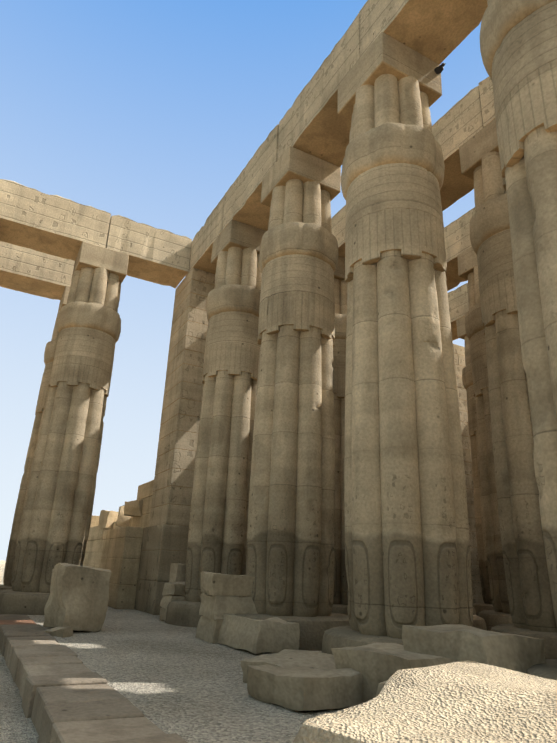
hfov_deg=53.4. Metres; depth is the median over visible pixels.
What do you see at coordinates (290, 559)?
column
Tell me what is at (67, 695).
kerb
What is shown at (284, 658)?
stone slab
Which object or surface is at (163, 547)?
pier socle
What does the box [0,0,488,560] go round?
sky
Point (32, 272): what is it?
architrave
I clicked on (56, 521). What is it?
side column
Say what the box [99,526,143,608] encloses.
ruined wall
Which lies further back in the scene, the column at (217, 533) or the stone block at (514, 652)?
the column at (217, 533)
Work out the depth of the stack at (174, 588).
13.73 m
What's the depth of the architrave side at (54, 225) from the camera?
17.80 m
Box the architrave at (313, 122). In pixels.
[277,13,359,166]
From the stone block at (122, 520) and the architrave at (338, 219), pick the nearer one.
the architrave at (338, 219)
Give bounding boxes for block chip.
[45,626,72,637]
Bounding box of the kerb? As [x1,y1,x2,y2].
[0,614,187,742]
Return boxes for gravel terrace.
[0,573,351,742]
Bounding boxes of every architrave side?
[0,179,110,260]
[106,215,191,287]
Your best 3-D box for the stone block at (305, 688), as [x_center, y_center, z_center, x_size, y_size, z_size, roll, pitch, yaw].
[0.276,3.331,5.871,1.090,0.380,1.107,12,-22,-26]
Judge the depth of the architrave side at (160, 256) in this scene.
19.25 m
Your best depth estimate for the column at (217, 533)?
14.70 m
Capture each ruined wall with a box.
[83,480,153,567]
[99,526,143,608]
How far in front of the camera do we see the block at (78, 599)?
11.00 m
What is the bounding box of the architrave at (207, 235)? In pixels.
[185,195,224,276]
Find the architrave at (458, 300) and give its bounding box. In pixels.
[448,283,468,340]
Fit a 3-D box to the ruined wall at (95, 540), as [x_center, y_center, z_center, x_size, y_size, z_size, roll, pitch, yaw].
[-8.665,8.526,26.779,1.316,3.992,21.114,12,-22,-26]
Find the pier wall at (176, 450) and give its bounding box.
[149,268,483,603]
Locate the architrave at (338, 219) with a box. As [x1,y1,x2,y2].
[331,205,345,257]
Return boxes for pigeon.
[434,63,445,73]
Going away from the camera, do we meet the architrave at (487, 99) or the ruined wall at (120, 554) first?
the architrave at (487, 99)
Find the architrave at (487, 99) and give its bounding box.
[478,76,494,126]
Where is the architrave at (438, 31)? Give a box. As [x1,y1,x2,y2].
[359,0,487,64]
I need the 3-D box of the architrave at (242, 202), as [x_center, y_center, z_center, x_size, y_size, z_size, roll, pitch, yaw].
[-0.246,-5.352,16.191,1.460,1.419,3.492,12,-22,-26]
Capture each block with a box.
[43,563,111,631]
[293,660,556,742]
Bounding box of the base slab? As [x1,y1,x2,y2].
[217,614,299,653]
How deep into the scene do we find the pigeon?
11.05 m
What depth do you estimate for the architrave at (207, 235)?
18.60 m
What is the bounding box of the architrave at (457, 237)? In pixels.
[444,208,472,290]
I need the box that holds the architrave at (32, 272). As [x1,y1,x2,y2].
[0,241,74,299]
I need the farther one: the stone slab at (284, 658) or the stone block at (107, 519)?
the stone block at (107, 519)
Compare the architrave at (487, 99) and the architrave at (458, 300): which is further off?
the architrave at (458, 300)
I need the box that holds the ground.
[0,560,38,742]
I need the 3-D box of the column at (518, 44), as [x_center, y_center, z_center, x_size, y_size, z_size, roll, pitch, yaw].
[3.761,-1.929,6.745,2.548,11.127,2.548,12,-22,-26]
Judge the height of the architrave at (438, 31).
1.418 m
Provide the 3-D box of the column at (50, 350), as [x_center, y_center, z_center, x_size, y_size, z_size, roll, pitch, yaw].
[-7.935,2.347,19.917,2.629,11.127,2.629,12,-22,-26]
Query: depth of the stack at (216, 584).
10.48 m
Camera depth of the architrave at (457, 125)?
13.85 m
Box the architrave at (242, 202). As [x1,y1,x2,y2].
[222,124,278,230]
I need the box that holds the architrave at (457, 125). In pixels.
[432,86,483,210]
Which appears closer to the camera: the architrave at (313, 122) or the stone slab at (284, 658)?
the stone slab at (284, 658)
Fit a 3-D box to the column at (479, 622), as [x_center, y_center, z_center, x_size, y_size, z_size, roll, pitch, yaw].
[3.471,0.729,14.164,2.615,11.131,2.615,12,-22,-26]
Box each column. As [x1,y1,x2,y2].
[0,242,128,614]
[0,286,69,589]
[165,219,265,627]
[235,146,349,650]
[322,32,472,654]
[332,255,347,614]
[442,212,486,629]
[456,316,493,615]
[457,247,512,630]
[459,119,556,659]
[480,0,556,679]
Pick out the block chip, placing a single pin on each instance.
(64, 632)
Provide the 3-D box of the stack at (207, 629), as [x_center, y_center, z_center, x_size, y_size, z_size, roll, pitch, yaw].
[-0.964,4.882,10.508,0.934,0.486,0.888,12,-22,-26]
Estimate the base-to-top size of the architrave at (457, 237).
1.423 m
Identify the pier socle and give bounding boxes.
[134,524,188,614]

